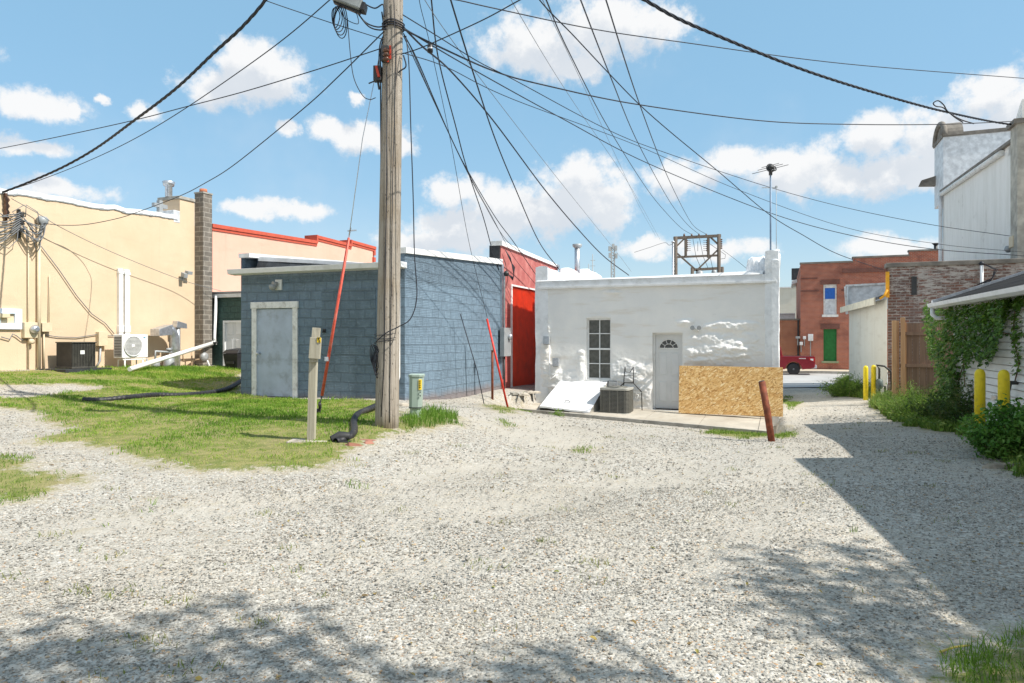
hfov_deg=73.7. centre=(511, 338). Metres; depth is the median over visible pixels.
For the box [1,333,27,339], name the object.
wall cable
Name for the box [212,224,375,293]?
salmon building
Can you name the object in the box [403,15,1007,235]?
overhead cable
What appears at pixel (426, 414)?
tall grass
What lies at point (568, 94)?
overhead cable
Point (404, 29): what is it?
overhead cable
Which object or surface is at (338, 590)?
sparse weeds
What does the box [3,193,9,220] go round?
wall insulators
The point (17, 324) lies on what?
window frame
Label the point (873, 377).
yellow bollard
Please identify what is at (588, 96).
overhead cable
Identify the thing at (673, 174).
overhead cable
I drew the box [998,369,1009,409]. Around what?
yellow bollard
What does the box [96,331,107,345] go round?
disconnect box
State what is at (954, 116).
cable loop
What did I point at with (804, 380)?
street
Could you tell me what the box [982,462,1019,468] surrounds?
rubble stone
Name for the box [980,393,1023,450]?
bush
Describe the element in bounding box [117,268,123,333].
pipe cover
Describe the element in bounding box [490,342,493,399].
rusty post
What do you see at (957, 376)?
bush
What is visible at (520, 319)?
red building
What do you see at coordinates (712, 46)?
overhead cable
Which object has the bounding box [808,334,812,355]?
utility box
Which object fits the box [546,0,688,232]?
overhead cable
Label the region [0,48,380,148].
overhead cable
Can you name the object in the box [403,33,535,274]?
overhead cable
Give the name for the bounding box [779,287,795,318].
tan block
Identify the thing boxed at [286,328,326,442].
marker post
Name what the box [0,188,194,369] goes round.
tan building
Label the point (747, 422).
concrete walk
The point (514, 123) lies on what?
overhead cable
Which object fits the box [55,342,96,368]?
dark condenser
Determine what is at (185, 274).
wall flood light
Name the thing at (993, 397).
vent box
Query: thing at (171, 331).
hooded duct
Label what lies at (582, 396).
hatch door
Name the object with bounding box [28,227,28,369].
conduit
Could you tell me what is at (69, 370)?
condenser pad
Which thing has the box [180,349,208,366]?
gas manifold
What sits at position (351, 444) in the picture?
rubble stone
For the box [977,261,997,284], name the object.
service mast
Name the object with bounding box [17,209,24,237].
insulator rack
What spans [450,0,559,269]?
overhead cable
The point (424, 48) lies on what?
overhead cable
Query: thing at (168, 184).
flue cap
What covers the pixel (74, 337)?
wall cable
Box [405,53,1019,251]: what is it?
overhead cable
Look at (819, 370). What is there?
pavement
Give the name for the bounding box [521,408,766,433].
kerb
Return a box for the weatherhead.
[36,216,48,225]
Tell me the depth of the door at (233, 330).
23.38 m
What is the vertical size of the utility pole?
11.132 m
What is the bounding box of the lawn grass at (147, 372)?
[0,364,384,470]
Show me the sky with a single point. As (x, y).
(67, 66)
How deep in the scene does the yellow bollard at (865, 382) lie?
20.24 m
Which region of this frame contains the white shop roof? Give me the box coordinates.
[779,313,794,318]
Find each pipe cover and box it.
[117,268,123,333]
[123,269,130,333]
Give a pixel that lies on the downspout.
(215, 318)
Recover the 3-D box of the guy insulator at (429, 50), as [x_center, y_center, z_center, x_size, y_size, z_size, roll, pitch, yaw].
[-1.283,-4.536,10.700,0.094,0.140,0.089,0,0,0]
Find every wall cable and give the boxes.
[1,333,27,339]
[41,246,113,333]
[41,334,113,337]
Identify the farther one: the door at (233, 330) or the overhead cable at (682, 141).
the door at (233, 330)
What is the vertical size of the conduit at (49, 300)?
1.309 m
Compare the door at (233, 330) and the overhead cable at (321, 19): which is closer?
the overhead cable at (321, 19)
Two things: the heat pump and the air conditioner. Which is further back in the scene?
the heat pump
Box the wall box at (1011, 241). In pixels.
[1004,235,1013,252]
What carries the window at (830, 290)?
in the red brick building at (820, 300)
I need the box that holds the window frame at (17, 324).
[0,308,21,328]
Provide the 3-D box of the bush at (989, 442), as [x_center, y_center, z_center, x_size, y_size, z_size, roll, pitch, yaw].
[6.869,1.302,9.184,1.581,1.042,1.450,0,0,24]
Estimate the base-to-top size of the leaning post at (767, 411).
1.139 m
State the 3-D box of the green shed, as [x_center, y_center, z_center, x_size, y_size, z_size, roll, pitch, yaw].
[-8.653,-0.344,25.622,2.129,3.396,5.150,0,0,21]
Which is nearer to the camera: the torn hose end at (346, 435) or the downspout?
the torn hose end at (346, 435)
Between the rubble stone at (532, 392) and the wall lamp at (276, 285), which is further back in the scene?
the rubble stone at (532, 392)
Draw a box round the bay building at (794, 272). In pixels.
[791,268,798,288]
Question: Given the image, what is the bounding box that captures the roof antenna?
[752,163,786,249]
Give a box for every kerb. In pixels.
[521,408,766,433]
[783,371,887,373]
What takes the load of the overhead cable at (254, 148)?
attached to the utility pole
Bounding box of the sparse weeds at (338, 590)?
[0,402,998,680]
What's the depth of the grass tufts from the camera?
10.02 m
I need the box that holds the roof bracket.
[152,200,167,212]
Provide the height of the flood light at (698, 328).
0.170 m
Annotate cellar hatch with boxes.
[539,381,606,412]
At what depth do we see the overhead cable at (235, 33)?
12.84 m
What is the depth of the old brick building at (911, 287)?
20.14 m
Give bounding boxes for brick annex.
[779,319,799,368]
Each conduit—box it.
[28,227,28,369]
[37,224,40,368]
[43,332,44,368]
[48,275,49,322]
[96,346,101,365]
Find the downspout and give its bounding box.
[213,296,217,341]
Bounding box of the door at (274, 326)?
[256,308,291,397]
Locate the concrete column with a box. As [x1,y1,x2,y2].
[1006,118,1023,258]
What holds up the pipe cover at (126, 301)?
attached to the tan building at (163, 242)
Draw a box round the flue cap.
[162,180,174,196]
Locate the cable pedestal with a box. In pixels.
[409,374,424,416]
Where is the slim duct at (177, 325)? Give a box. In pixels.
[172,321,186,364]
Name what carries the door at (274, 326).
in the blue building at (277, 326)
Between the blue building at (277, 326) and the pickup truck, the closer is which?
the blue building at (277, 326)
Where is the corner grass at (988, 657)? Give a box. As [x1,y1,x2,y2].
[899,617,1023,682]
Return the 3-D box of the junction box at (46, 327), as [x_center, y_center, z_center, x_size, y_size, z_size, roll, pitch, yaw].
[-12.533,-0.293,18.345,0.142,0.240,0.270,0,0,21]
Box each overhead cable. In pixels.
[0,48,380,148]
[2,0,266,192]
[11,198,219,290]
[21,0,329,186]
[43,31,383,225]
[264,0,383,39]
[375,36,416,341]
[401,0,519,54]
[402,26,628,275]
[402,28,1010,124]
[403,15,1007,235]
[403,27,1023,255]
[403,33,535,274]
[403,36,535,261]
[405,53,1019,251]
[408,42,533,281]
[425,0,630,270]
[431,0,498,269]
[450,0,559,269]
[456,0,1023,78]
[511,0,659,238]
[539,0,882,269]
[542,0,654,233]
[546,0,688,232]
[580,0,695,231]
[605,0,703,232]
[641,0,1010,124]
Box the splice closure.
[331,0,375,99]
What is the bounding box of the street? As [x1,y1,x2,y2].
[783,373,887,387]
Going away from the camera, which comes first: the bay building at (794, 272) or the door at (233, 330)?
the door at (233, 330)
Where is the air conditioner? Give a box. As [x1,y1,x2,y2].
[600,381,633,413]
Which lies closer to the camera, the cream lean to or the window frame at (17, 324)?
the window frame at (17, 324)
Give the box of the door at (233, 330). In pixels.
[226,322,240,349]
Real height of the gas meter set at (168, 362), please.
1.020 m
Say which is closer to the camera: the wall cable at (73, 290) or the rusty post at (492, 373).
the rusty post at (492, 373)
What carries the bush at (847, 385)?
on the ground at (926, 669)
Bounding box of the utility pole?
[359,0,406,428]
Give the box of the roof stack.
[572,244,581,272]
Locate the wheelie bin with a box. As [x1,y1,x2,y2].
[223,348,240,368]
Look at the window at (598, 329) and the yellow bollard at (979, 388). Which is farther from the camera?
the window at (598, 329)
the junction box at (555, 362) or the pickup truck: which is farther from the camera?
the pickup truck
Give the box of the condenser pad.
[36,367,111,372]
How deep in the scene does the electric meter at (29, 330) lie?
17.88 m
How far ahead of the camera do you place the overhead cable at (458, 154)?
15.01 m
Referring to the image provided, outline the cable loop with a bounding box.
[933,100,973,123]
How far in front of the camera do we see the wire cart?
18.10 m
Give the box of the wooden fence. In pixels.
[892,318,952,397]
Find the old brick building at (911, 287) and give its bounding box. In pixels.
[879,258,1023,391]
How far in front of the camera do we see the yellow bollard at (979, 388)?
10.84 m
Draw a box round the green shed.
[212,291,240,365]
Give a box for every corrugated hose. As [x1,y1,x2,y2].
[82,379,240,400]
[333,403,374,442]
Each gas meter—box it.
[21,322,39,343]
[875,365,891,391]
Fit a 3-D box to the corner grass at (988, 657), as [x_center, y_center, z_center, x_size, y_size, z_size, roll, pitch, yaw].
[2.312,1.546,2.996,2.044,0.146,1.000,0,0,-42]
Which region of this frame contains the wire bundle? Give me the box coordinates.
[0,205,46,251]
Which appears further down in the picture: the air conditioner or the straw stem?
the straw stem
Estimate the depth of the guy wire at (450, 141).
12.57 m
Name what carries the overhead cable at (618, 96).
attached to the wooden gantry at (684, 238)
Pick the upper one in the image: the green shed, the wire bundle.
the wire bundle
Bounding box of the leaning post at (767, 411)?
[758,380,774,441]
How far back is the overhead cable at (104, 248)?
19.55 m
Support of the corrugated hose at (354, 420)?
on the ground at (926, 669)
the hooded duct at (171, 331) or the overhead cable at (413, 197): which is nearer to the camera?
the overhead cable at (413, 197)
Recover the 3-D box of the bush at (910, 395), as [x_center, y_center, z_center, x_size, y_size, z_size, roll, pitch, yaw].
[9.324,1.437,15.671,1.950,1.078,1.809,0,0,0]
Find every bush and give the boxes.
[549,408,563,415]
[816,371,887,396]
[873,377,947,414]
[904,385,953,417]
[918,376,973,423]
[941,353,961,414]
[953,397,1023,460]
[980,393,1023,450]
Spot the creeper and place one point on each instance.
(982, 325)
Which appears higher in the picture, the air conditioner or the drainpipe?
the drainpipe
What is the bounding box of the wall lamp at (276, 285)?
[269,279,281,289]
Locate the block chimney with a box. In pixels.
[194,188,212,365]
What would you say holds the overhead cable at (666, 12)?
attached to the concrete column
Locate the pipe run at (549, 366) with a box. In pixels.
[549,345,558,379]
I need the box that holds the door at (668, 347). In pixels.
[656,335,681,408]
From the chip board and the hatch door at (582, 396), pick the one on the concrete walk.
the chip board
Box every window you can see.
[0,308,21,328]
[587,318,610,379]
[823,284,836,314]
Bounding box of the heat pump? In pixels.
[114,334,147,366]
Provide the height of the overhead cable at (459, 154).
2.846 m
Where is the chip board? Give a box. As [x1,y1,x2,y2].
[679,366,782,416]
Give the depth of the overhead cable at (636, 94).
19.04 m
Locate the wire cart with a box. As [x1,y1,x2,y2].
[620,367,642,409]
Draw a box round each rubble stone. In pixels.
[345,442,362,445]
[359,439,374,443]
[525,391,540,393]
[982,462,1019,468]
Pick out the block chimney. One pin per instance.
(203, 263)
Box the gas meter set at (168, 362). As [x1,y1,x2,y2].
[146,348,173,366]
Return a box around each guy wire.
[317,63,377,412]
[419,0,487,318]
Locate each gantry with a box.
[673,234,725,274]
[691,267,723,273]
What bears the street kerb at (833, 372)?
on the street
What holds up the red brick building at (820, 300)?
on the ground at (926, 669)
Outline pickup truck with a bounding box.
[780,347,816,374]
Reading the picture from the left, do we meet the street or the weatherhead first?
the weatherhead
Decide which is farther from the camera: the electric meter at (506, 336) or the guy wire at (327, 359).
the electric meter at (506, 336)
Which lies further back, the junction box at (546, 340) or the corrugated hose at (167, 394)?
the junction box at (546, 340)
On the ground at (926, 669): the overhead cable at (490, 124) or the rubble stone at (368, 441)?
the rubble stone at (368, 441)
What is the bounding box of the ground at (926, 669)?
[0,365,1023,682]
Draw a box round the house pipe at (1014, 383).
[1010,381,1021,390]
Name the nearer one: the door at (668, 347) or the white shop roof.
the door at (668, 347)
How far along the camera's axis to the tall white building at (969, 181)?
27.16 m
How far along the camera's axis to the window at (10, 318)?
17.53 m
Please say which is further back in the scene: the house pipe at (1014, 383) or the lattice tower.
the lattice tower
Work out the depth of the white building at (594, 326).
18.40 m
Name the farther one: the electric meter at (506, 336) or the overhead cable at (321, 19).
the electric meter at (506, 336)
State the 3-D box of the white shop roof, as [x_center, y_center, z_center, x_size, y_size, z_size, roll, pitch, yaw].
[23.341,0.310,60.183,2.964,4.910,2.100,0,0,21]
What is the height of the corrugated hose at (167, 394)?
0.286 m
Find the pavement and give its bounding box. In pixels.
[783,369,887,371]
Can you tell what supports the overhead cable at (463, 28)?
attached to the utility pole
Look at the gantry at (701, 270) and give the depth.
79.85 m
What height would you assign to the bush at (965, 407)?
1.136 m
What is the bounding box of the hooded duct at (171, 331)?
[150,324,178,365]
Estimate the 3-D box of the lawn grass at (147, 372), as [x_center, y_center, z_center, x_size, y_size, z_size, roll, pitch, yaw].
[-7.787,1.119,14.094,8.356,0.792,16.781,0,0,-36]
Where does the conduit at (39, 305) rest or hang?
attached to the tan building at (163, 242)
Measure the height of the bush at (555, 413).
0.421 m
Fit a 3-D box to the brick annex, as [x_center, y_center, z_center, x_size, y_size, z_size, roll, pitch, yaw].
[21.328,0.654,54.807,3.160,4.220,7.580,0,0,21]
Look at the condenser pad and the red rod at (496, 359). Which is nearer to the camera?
the red rod at (496, 359)
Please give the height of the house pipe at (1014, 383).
0.658 m
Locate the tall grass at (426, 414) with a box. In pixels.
[399,402,459,427]
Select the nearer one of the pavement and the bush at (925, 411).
the bush at (925, 411)
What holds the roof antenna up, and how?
on the white building at (594, 326)
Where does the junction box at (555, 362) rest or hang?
attached to the white building at (594, 326)
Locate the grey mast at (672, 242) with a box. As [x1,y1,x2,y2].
[671,241,674,274]
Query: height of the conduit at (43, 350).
1.039 m
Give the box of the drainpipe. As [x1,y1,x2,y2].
[127,341,216,370]
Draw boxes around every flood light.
[181,270,192,279]
[690,326,700,331]
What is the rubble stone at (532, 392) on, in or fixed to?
on the ground at (926, 669)
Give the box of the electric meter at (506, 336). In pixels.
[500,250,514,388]
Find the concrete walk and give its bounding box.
[524,403,765,429]
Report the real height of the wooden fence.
2.526 m
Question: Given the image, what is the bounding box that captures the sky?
[0,0,1023,286]
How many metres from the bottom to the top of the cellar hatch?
1.151 m
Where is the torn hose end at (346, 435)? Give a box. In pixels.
[330,431,351,442]
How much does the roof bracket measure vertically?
0.550 m
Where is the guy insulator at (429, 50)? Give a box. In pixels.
[427,44,432,53]
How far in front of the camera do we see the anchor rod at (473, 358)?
16.59 m
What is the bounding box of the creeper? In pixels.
[921,295,1023,411]
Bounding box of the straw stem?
[939,644,969,652]
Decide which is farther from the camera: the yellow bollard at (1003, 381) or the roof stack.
the roof stack
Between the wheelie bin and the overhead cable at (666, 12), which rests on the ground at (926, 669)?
the wheelie bin
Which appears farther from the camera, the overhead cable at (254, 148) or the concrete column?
the concrete column
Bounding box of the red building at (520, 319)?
[489,241,558,388]
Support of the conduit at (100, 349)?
attached to the tan building at (163, 242)
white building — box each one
[535,249,780,425]
[918,99,1023,260]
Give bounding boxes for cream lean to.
[840,283,887,392]
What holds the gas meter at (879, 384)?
on the ground at (926, 669)
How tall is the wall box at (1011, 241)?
0.450 m
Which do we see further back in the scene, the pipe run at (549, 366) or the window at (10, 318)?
the pipe run at (549, 366)
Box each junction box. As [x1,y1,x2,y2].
[41,323,51,331]
[543,336,549,344]
[552,358,559,366]
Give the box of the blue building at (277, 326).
[227,247,502,399]
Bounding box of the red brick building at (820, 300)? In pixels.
[796,249,937,369]
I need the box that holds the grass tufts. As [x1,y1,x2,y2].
[0,391,872,550]
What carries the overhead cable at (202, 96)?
attached to the tan building at (163, 242)
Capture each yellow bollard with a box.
[863,366,867,399]
[871,365,875,397]
[974,369,985,427]
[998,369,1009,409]
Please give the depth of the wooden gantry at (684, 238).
61.91 m
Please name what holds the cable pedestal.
on the ground at (926, 669)
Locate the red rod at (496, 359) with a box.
[486,319,508,407]
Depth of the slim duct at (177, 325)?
22.05 m
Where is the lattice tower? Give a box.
[608,244,617,277]
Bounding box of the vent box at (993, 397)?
[991,395,997,399]
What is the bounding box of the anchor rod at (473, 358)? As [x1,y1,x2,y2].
[460,314,483,403]
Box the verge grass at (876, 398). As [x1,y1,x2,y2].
[828,374,1023,476]

